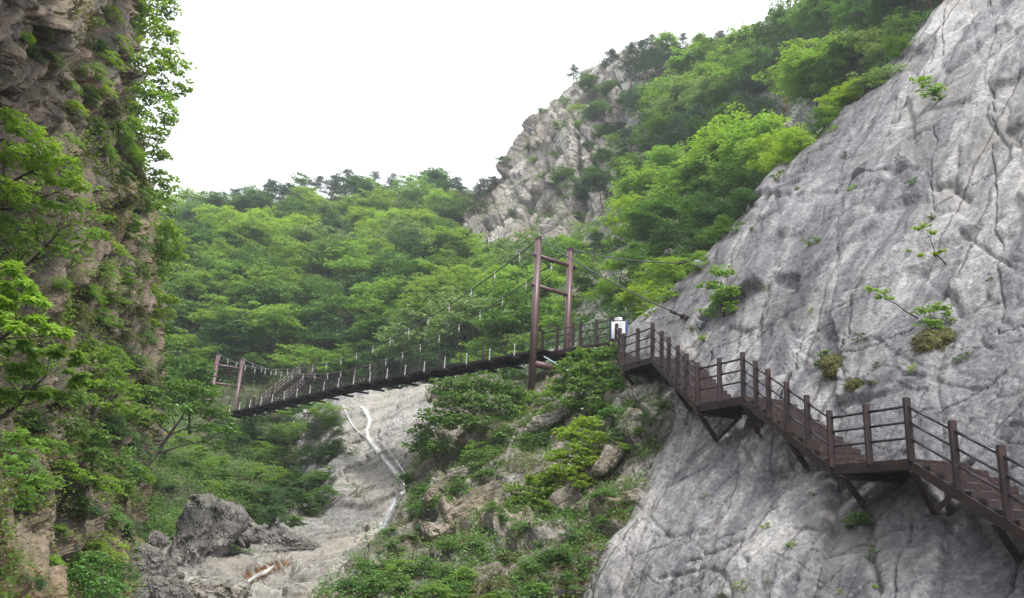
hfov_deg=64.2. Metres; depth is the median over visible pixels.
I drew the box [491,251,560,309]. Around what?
broadleaf tree
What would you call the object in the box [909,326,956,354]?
moss mound
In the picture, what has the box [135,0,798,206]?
sky
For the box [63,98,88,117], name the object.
shrub
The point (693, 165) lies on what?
broadleaf tree
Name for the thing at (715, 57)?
broadleaf tree
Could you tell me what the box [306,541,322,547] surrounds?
boulder
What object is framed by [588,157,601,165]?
shrub
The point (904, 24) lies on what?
broadleaf tree
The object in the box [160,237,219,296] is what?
broadleaf tree
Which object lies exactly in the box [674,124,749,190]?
broadleaf tree
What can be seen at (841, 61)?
broadleaf tree
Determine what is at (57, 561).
shrub
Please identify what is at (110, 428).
shrub
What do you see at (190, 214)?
broadleaf tree
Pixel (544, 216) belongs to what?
undergrowth
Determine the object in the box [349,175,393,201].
broadleaf tree
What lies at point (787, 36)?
pine tree
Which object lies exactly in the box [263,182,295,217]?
pine tree
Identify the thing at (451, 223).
broadleaf tree
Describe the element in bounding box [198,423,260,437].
shrub
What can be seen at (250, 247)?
broadleaf tree
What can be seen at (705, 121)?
broadleaf tree
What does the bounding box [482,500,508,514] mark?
shrub
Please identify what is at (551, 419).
rock outcrop
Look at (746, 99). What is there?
pine tree
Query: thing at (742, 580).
shrub
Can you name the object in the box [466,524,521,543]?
rock outcrop
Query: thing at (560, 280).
broadleaf tree
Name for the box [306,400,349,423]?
broadleaf tree
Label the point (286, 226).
broadleaf tree
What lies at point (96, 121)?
shrub
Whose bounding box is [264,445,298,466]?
broadleaf tree
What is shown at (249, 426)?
broadleaf tree
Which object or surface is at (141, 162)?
shrub
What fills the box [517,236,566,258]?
broadleaf tree
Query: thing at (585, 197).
broadleaf tree
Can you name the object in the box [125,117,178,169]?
cliff tree
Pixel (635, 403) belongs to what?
shrub
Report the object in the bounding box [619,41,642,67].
pine tree
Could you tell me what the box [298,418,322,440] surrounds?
broadleaf tree
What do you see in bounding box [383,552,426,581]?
shrub
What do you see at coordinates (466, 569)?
shrub
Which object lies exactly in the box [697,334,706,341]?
shrub
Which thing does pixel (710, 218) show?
broadleaf tree
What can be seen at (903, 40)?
broadleaf tree
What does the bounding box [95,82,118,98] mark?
shrub
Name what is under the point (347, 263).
broadleaf tree
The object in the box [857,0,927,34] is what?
broadleaf tree
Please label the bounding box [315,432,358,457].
shrub
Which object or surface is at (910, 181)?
shrub
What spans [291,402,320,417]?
broadleaf tree
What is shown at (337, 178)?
pine tree
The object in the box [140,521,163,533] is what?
shrub
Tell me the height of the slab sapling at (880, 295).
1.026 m
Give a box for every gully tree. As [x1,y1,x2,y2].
[152,320,178,413]
[162,350,220,434]
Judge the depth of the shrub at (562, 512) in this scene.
30.21 m
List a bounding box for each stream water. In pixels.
[248,565,273,581]
[264,547,315,551]
[342,403,365,436]
[360,406,404,485]
[379,439,404,472]
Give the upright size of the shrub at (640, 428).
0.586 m
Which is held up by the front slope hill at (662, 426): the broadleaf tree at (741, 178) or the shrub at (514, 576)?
the shrub at (514, 576)
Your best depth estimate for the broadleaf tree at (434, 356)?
75.71 m
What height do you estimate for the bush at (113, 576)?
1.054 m
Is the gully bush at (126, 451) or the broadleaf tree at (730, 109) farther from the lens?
the broadleaf tree at (730, 109)
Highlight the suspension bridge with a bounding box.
[205,236,705,425]
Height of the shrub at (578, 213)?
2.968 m
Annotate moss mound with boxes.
[818,352,844,382]
[841,376,864,392]
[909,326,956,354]
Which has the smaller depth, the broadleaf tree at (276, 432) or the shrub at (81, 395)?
the shrub at (81, 395)
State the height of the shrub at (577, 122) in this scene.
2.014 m
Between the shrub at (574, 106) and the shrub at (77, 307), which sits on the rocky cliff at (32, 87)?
the shrub at (77, 307)
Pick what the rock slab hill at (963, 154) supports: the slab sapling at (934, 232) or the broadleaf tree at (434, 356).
the slab sapling at (934, 232)
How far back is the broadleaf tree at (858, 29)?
63.87 m
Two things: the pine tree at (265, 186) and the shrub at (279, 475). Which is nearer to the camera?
the shrub at (279, 475)
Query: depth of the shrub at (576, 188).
122.99 m
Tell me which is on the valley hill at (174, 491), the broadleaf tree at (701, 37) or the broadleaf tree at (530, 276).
the broadleaf tree at (530, 276)
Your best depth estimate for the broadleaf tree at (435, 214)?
144.26 m
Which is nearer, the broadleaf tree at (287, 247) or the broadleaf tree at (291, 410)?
the broadleaf tree at (291, 410)
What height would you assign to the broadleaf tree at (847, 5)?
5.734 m
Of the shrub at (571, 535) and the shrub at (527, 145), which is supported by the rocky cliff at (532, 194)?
the shrub at (527, 145)
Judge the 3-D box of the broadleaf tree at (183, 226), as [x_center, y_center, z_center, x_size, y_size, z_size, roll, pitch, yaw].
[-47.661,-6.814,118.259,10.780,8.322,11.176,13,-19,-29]
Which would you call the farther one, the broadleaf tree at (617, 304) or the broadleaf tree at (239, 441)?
the broadleaf tree at (239, 441)
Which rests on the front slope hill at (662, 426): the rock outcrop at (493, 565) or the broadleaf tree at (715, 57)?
the rock outcrop at (493, 565)
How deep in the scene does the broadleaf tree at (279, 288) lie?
102.79 m
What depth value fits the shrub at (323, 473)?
59.00 m
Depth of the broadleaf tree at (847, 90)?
42.52 m
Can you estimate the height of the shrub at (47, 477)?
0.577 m
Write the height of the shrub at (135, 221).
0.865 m
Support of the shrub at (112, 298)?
on the rocky cliff at (32, 87)
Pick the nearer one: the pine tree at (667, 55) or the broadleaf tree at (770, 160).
the broadleaf tree at (770, 160)
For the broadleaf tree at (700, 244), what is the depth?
50.45 m
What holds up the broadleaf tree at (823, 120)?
on the rock slab hill at (963, 154)
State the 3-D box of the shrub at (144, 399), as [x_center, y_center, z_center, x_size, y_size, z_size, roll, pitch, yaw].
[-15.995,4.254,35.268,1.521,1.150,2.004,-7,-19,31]
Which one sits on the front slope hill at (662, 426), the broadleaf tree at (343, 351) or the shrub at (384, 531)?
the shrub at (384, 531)
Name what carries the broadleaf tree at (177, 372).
on the valley hill at (174, 491)
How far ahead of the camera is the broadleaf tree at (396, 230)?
127.00 m
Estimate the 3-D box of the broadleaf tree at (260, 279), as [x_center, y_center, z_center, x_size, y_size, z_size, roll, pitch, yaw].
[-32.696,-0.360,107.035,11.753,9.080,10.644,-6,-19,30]
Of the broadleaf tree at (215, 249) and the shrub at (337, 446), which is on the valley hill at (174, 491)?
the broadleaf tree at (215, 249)
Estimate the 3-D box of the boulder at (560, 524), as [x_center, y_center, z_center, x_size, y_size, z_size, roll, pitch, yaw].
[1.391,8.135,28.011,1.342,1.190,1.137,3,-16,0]
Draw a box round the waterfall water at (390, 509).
[376,490,404,532]
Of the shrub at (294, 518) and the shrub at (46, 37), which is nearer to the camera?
the shrub at (46, 37)
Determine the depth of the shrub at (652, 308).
38.95 m
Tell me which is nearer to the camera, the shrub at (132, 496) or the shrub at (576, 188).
the shrub at (132, 496)
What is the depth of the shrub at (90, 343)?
25.55 m
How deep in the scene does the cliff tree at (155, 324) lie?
38.84 m
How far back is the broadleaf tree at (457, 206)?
145.50 m
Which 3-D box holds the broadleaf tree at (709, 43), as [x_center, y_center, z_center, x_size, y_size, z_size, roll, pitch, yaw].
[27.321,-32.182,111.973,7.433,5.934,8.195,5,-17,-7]
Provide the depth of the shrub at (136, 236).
33.65 m
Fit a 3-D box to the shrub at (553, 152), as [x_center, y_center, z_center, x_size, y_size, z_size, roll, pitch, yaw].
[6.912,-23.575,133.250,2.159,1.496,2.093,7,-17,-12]
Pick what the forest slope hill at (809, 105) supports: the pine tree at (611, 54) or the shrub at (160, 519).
the pine tree at (611, 54)
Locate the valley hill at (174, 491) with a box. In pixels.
[143,190,528,543]
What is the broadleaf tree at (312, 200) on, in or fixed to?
on the valley hill at (174, 491)
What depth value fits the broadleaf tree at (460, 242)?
113.20 m
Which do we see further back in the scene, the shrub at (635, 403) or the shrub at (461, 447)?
the shrub at (461, 447)
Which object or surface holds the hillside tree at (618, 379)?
on the front slope hill at (662, 426)
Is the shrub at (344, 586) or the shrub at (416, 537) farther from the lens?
the shrub at (416, 537)
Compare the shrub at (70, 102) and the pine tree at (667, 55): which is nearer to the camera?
the shrub at (70, 102)
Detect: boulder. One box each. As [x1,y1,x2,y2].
[132,561,147,577]
[133,575,167,597]
[134,543,167,570]
[147,530,169,548]
[155,586,180,597]
[157,560,178,576]
[165,508,211,568]
[167,576,190,591]
[184,493,265,548]
[205,499,249,557]
[261,533,282,544]
[281,531,311,547]
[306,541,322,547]
[538,518,571,530]
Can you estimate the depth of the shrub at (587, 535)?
26.25 m
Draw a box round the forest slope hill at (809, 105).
[521,0,943,377]
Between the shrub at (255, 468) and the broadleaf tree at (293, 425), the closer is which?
the shrub at (255, 468)
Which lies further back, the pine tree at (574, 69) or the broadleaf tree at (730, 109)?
the pine tree at (574, 69)
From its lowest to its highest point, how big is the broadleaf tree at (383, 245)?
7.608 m
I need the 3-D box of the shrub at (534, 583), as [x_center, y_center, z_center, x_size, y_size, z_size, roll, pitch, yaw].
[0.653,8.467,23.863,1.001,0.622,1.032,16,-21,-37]
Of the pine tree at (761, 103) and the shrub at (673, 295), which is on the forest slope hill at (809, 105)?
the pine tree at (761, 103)
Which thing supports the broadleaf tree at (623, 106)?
on the forest slope hill at (809, 105)
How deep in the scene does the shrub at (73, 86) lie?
21.41 m
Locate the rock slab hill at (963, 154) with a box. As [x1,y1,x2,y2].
[579,0,1023,597]
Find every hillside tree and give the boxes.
[401,370,528,455]
[458,447,504,472]
[502,472,563,511]
[505,384,561,419]
[512,399,568,441]
[532,414,610,495]
[545,342,621,420]
[602,374,628,420]
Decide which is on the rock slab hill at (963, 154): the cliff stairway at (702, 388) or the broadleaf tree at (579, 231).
the cliff stairway at (702, 388)
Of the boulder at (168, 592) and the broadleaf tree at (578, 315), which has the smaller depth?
the boulder at (168, 592)
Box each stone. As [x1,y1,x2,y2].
[133,553,142,560]
[134,590,149,597]
[147,570,157,575]
[173,559,181,565]
[175,571,184,579]
[180,588,193,597]
[278,529,286,534]
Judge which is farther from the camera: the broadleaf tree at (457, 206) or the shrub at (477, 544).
the broadleaf tree at (457, 206)
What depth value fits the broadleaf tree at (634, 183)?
77.06 m
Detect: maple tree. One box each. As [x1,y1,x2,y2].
[0,259,77,341]
[0,337,103,419]
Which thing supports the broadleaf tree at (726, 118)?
on the forest slope hill at (809, 105)
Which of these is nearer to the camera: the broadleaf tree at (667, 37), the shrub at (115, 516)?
the shrub at (115, 516)
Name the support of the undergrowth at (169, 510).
on the valley hill at (174, 491)
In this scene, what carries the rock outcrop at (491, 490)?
on the front slope hill at (662, 426)
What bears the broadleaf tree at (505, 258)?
on the valley hill at (174, 491)
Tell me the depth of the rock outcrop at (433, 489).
35.55 m
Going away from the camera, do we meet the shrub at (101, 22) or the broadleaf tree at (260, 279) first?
the shrub at (101, 22)
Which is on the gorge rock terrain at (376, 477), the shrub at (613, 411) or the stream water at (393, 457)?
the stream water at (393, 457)
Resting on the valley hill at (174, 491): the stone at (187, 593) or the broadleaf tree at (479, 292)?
the broadleaf tree at (479, 292)
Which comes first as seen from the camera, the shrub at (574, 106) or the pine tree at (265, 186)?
the shrub at (574, 106)
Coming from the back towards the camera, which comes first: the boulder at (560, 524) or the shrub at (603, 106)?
the shrub at (603, 106)
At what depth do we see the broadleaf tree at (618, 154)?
111.96 m
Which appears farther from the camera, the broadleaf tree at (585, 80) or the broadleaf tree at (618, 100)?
the broadleaf tree at (585, 80)
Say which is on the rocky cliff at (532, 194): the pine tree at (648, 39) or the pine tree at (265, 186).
the pine tree at (648, 39)
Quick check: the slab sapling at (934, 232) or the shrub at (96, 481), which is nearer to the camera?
the shrub at (96, 481)
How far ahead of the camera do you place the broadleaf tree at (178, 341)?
92.48 m
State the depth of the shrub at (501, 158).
148.08 m
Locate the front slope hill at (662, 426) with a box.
[317,352,674,597]
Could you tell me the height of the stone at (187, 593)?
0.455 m
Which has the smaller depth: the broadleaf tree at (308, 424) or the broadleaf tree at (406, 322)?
the broadleaf tree at (308, 424)
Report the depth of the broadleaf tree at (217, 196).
158.56 m
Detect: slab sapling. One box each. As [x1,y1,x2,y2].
[863,285,918,318]
[910,222,946,264]
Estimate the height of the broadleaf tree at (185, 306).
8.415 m
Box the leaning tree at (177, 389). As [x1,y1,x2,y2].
[140,375,243,479]
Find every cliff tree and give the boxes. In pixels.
[0,427,55,511]
[48,412,135,505]
[71,347,151,424]
[121,78,187,133]
[122,37,197,95]
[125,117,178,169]
[129,0,184,55]
[140,167,187,214]
[147,283,183,331]
[151,213,190,282]
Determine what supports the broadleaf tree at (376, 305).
on the valley hill at (174, 491)
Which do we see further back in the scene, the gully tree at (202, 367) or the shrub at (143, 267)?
the gully tree at (202, 367)
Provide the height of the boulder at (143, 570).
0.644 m
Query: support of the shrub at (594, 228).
on the forest slope hill at (809, 105)
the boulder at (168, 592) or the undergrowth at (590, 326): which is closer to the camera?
the boulder at (168, 592)
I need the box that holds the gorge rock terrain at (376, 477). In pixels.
[254,381,446,544]
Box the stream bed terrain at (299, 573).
[146,518,387,597]
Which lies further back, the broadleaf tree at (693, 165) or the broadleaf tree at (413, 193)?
the broadleaf tree at (413, 193)
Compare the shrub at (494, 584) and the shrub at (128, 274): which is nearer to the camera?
the shrub at (494, 584)
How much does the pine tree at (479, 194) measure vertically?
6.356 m
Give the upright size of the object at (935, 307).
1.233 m
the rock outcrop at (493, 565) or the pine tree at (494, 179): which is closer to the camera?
the rock outcrop at (493, 565)
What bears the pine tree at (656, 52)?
on the forest slope hill at (809, 105)
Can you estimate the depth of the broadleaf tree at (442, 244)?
122.30 m
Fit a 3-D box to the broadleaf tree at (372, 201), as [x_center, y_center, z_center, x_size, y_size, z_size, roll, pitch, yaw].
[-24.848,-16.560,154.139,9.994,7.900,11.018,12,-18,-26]
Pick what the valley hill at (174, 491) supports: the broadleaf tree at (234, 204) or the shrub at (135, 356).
the broadleaf tree at (234, 204)
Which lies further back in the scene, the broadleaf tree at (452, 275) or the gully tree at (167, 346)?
the broadleaf tree at (452, 275)
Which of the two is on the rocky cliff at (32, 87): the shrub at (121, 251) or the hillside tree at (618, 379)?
the shrub at (121, 251)
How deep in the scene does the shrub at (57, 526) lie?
18.40 m
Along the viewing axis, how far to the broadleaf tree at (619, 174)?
92.15 m
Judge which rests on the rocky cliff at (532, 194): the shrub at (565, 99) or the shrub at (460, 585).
the shrub at (565, 99)
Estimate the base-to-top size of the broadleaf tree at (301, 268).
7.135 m
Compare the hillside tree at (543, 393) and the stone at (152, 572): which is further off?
the hillside tree at (543, 393)
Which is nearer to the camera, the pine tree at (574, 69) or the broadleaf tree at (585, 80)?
the broadleaf tree at (585, 80)
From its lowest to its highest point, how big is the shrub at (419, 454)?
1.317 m
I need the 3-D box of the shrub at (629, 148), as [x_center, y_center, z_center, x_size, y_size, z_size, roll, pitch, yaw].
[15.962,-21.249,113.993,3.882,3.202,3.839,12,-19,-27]
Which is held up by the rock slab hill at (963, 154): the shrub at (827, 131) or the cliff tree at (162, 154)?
the shrub at (827, 131)
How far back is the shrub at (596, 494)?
27.38 m
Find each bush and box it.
[66,550,131,597]
[120,446,146,486]
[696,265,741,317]
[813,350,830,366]
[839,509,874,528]
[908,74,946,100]
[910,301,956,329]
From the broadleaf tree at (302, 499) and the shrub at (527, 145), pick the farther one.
the shrub at (527, 145)
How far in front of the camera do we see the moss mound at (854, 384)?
23.25 m
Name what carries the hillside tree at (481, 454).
on the front slope hill at (662, 426)
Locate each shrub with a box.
[0,444,45,471]
[4,547,29,560]
[5,487,46,511]
[12,430,75,456]
[14,408,58,434]
[20,30,36,46]
[21,575,49,591]
[22,466,64,492]
[23,379,73,406]
[26,44,47,64]
[33,24,59,44]
[42,50,69,69]
[48,274,72,291]
[49,554,66,565]
[51,522,80,538]
[52,459,96,479]
[56,388,92,411]
[56,493,107,522]
[60,79,82,94]
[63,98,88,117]
[63,299,95,323]
[63,552,96,574]
[66,133,84,146]
[68,553,123,596]
[69,463,127,495]
[72,425,112,452]
[75,82,104,112]
[76,331,106,358]
[78,531,129,565]
[79,59,114,84]
[79,284,107,306]
[85,36,111,52]
[86,115,112,141]
[88,17,108,29]
[89,367,114,391]
[90,305,124,329]
[93,50,129,71]
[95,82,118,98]
[95,209,125,229]
[97,141,120,164]
[98,259,125,282]
[98,339,134,368]
[98,455,146,481]
[99,410,140,439]
[100,284,133,304]
[101,503,134,529]
[102,3,124,26]
[102,101,126,123]
[104,319,145,343]
[108,553,146,583]
[109,239,134,259]
[110,119,136,143]
[110,161,139,190]
[111,184,144,211]
[111,375,144,400]
[113,32,138,57]
[114,480,147,504]
[115,134,145,160]
[117,516,146,538]
[118,266,141,285]
[120,298,153,321]
[121,141,150,170]
[122,396,154,423]
[123,232,156,250]
[124,261,151,281]
[125,163,150,189]
[126,431,159,460]
[127,345,158,369]
[128,213,146,235]
[129,463,158,487]
[133,387,161,412]
[134,198,156,216]
[136,325,159,347]
[136,368,167,390]
[137,181,159,200]
[139,406,164,426]
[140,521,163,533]
[147,492,170,510]
[152,471,179,490]
[152,518,172,525]
[156,443,187,462]
[157,453,201,470]
[167,428,201,445]
[176,439,213,462]
[183,463,222,479]
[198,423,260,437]
[200,454,230,469]
[202,479,234,491]
[214,466,252,480]
[218,476,250,497]
[231,482,271,502]
[232,495,259,515]
[237,462,271,479]
[238,414,270,423]
[241,437,282,459]
[256,461,294,485]
[262,408,297,420]
[269,511,307,525]
[301,465,336,488]
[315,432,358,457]
[325,575,370,594]
[346,561,398,597]
[349,556,401,574]
[373,537,409,554]
[378,524,397,537]
[379,572,433,597]
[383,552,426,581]
[392,470,414,486]
[393,531,421,542]
[399,500,426,518]
[400,555,442,579]
[404,482,429,496]
[410,441,431,459]
[413,578,454,597]
[425,562,464,582]
[430,439,455,456]
[431,536,460,555]
[440,580,477,597]
[441,474,468,495]
[442,565,480,590]
[450,441,475,458]
[457,536,486,552]
[464,467,503,481]
[464,579,513,591]
[465,439,499,450]
[474,522,492,533]
[474,587,520,597]
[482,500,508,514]
[487,509,515,523]
[493,152,512,168]
[494,549,519,562]
[495,568,529,587]
[504,520,541,530]
[510,431,547,449]
[515,558,545,576]
[515,577,553,596]
[523,142,528,151]
[526,154,543,163]
[529,544,583,565]
[531,428,551,446]
[533,532,563,550]
[536,107,547,113]
[543,570,585,594]
[549,150,559,157]
[551,120,565,130]
[551,507,576,519]
[555,527,580,546]
[558,96,573,107]
[558,189,583,200]
[560,174,580,189]
[565,103,585,109]
[570,182,587,195]
[570,206,591,222]
[573,118,584,129]
[574,530,599,544]
[575,567,599,584]
[578,96,610,114]
[578,140,598,150]
[581,85,599,101]
[582,488,619,502]
[587,226,602,236]
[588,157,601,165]
[590,123,605,137]
[590,514,615,529]
[592,403,624,426]
[594,101,615,115]
[594,213,619,227]
[597,467,617,481]
[602,129,621,147]
[604,421,626,442]
[610,140,635,152]
[614,152,636,165]
[614,488,638,506]
[615,281,634,295]
[615,441,635,454]
[622,399,640,408]
[628,424,651,438]
[636,311,648,317]
[638,404,660,425]
[648,305,658,312]
[654,399,676,412]
[659,284,679,301]
[695,214,744,241]
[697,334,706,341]
[723,187,761,216]
[732,579,745,589]
[769,169,783,181]
[785,539,797,546]
[799,236,820,245]
[823,125,836,132]
[845,71,887,93]
[850,332,868,341]
[859,62,906,88]
[865,548,880,561]
[907,176,918,185]
[907,363,916,372]
[926,212,935,219]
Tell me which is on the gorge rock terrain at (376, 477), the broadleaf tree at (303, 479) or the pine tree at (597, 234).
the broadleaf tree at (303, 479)
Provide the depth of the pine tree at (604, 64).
144.65 m
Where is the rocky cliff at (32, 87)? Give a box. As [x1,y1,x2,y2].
[0,0,169,597]
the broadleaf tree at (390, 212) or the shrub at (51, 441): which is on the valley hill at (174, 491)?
the broadleaf tree at (390, 212)
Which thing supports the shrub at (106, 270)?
on the rocky cliff at (32, 87)
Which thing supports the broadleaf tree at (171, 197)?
on the valley hill at (174, 491)
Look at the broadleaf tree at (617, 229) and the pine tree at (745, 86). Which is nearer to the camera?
the broadleaf tree at (617, 229)
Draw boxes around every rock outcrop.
[188,575,250,597]
[324,570,360,590]
[403,548,429,560]
[419,480,505,543]
[421,467,468,505]
[457,561,504,584]
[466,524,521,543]
[516,545,555,567]
[524,406,570,435]
[574,495,591,513]
[591,446,624,476]
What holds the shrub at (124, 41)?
on the rocky cliff at (32, 87)
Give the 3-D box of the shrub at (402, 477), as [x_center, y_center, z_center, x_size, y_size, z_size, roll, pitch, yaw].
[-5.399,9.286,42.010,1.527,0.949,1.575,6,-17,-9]
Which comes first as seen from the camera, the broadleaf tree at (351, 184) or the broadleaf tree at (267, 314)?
the broadleaf tree at (267, 314)
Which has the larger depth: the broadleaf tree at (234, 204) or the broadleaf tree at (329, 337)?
the broadleaf tree at (234, 204)
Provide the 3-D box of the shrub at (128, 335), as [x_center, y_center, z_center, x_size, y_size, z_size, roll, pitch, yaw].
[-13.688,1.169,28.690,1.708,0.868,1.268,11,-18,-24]
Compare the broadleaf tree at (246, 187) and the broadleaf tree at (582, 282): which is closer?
the broadleaf tree at (582, 282)
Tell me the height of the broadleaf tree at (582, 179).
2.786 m
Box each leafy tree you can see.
[0,106,103,206]
[0,191,115,295]
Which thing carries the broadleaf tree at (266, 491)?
on the valley hill at (174, 491)
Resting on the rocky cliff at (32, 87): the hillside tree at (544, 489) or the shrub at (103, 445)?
the shrub at (103, 445)
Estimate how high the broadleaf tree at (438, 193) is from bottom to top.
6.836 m
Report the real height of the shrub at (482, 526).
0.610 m
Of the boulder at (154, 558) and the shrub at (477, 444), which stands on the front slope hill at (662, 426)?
the shrub at (477, 444)
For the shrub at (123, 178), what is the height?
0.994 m
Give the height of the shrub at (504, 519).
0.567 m
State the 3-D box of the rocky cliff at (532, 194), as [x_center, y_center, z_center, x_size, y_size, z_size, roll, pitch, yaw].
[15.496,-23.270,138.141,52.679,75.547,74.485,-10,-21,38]
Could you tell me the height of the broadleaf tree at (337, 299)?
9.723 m
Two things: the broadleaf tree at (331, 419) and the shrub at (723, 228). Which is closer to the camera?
the shrub at (723, 228)
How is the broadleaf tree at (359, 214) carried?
on the valley hill at (174, 491)
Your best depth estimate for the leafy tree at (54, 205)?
17.01 m
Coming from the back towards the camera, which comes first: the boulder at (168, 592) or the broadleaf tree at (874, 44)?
the broadleaf tree at (874, 44)
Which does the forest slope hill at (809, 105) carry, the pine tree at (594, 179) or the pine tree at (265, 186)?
the pine tree at (594, 179)
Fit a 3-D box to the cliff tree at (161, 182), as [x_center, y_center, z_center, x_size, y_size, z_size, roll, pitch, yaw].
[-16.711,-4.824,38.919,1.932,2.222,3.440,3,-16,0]
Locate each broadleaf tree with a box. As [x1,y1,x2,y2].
[155,187,185,211]
[157,206,189,237]
[159,228,200,268]
[159,262,222,325]
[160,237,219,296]
[161,280,209,334]
[162,221,210,253]
[162,360,194,389]
[165,328,215,369]
[174,200,222,228]
[175,187,209,205]
[175,218,208,239]
[176,197,218,220]
[179,293,257,345]
[182,346,230,376]
[183,218,240,270]
[191,203,246,246]
[191,306,266,375]
[192,237,246,271]
[193,252,246,296]
[193,279,254,317]
[196,189,237,224]
[199,209,241,230]
[212,208,284,256]
[214,257,311,311]
[216,431,258,454]
[220,251,297,306]
[221,194,247,215]
[223,278,313,345]
[224,242,283,280]
[224,300,314,368]
[228,183,276,214]
[230,352,275,385]
[232,207,291,251]
[234,192,278,213]
[234,421,266,442]
[237,184,258,195]
[241,205,276,224]
[246,502,267,522]
[250,220,318,260]
[253,484,286,506]
[257,505,291,527]
[258,235,323,281]
[259,423,295,444]
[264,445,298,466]
[267,343,346,391]
[269,194,313,214]
[269,207,322,229]
[271,486,309,511]
[273,274,336,325]
[273,466,308,488]
[278,395,301,415]
[280,418,305,440]
[281,212,331,241]
[281,255,335,296]
[282,171,322,190]
[284,220,352,264]
[286,442,315,470]
[288,184,326,207]
[291,234,361,280]
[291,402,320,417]
[291,491,326,515]
[292,469,323,489]
[294,279,368,349]
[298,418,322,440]
[299,315,365,361]
[300,191,333,216]
[306,203,347,228]
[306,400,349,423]
[306,442,344,464]
[310,484,345,508]
[311,240,391,295]
[313,216,358,245]
[318,342,365,384]
[318,414,348,436]
[329,193,371,221]
[329,271,387,314]
[333,174,379,206]
[339,274,415,329]
[340,205,386,226]
[342,311,411,369]
[343,228,376,254]
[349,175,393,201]
[349,246,419,298]
[352,236,405,276]
[353,217,386,240]
[353,342,412,388]
[355,187,406,213]
[361,211,432,254]
[363,207,415,237]
[373,253,436,308]
[373,302,472,368]
[384,207,445,237]
[389,170,436,205]
[390,235,438,277]
[396,197,438,215]
[396,262,475,335]
[400,254,468,290]
[402,257,488,303]
[406,225,489,265]
[408,166,458,202]
[408,286,501,354]
[413,343,466,380]
[416,208,456,228]
[420,188,460,218]
[421,215,469,238]
[421,231,462,257]
[429,195,486,228]
[448,275,522,339]
[451,334,519,379]
[456,241,503,293]
[462,284,554,359]
[469,239,517,274]
[473,263,565,336]
[474,260,526,309]
[482,224,554,277]
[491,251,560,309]
[491,331,539,378]
[512,312,591,349]
[516,234,590,294]
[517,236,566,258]
[538,292,584,337]
[546,275,605,302]
[547,232,625,284]
[548,164,576,185]
[553,220,595,248]
[562,262,606,292]
[573,183,588,203]
[576,71,599,89]
[577,171,602,186]
[578,276,622,309]
[582,164,600,175]
[583,104,598,120]
[592,147,613,162]
[592,251,647,291]
[594,239,679,286]
[595,79,619,98]
[596,194,648,244]
[597,162,611,180]
[601,121,623,136]
[602,160,680,212]
[603,151,657,187]
[605,150,627,169]
[607,299,634,319]
[612,281,664,315]
[615,88,633,107]
[615,186,694,252]
[619,93,638,113]
[626,109,694,148]
[628,76,672,130]
[630,256,688,298]
[639,68,688,114]
[641,76,704,122]
[643,141,692,180]
[643,214,700,266]
[645,164,714,225]
[650,29,679,47]
[655,247,703,285]
[663,41,713,78]
[667,59,730,85]
[669,155,769,221]
[672,250,709,276]
[673,189,713,242]
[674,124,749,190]
[674,154,729,199]
[677,224,722,269]
[678,72,735,122]
[680,105,743,152]
[683,36,724,67]
[687,31,712,44]
[687,195,745,250]
[692,66,756,106]
[692,102,788,170]
[694,108,806,186]
[705,44,747,73]
[709,95,754,125]
[715,21,764,53]
[723,43,779,96]
[738,0,803,51]
[743,116,818,173]
[751,38,818,100]
[756,142,798,173]
[770,35,856,106]
[771,129,814,158]
[775,0,854,43]
[777,0,829,38]
[779,30,878,101]
[798,24,881,87]
[804,103,840,137]
[813,86,859,115]
[827,0,873,36]
[828,77,875,106]
[838,22,885,71]
[853,15,919,73]
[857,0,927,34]
[860,9,933,60]
[875,32,919,58]
[884,0,940,29]
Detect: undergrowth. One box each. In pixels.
[142,384,330,552]
[164,188,555,399]
[262,388,434,548]
[304,347,679,597]
[463,31,728,242]
[501,0,937,377]
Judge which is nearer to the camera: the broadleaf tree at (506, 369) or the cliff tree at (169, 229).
the cliff tree at (169, 229)
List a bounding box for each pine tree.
[228,187,245,196]
[258,183,278,205]
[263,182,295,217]
[266,178,284,194]
[303,175,328,193]
[322,172,343,206]
[323,181,345,205]
[339,168,354,187]
[364,170,381,183]
[378,173,400,196]
[447,176,468,199]
[451,182,469,198]
[466,184,493,215]
[472,177,496,199]
[487,175,500,191]
[566,63,581,83]
[574,231,615,266]
[583,171,614,212]
[594,122,610,139]
[597,188,616,200]
[598,59,615,77]
[602,48,619,67]
[610,125,650,154]
[615,55,648,89]
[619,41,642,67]
[624,91,650,126]
[630,46,669,83]
[631,46,665,81]
[634,144,653,162]
[635,39,648,50]
[642,34,655,46]
[646,41,688,79]
[655,112,693,163]
[676,32,691,47]
[712,29,725,41]
[724,89,767,117]
[727,30,821,113]
[731,66,759,97]
[745,95,790,125]
[756,6,781,32]
[846,0,878,21]
[904,0,942,10]
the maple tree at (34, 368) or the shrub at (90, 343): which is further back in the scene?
the shrub at (90, 343)
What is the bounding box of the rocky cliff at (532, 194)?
[463,35,723,256]
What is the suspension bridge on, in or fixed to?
on the valley hill at (174, 491)
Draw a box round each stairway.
[243,358,329,425]
[540,316,1023,561]
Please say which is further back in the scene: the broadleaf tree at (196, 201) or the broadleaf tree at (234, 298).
the broadleaf tree at (196, 201)
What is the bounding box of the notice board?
[611,321,627,348]
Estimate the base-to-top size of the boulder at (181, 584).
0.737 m
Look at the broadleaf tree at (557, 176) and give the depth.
126.94 m
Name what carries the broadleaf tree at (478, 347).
on the valley hill at (174, 491)

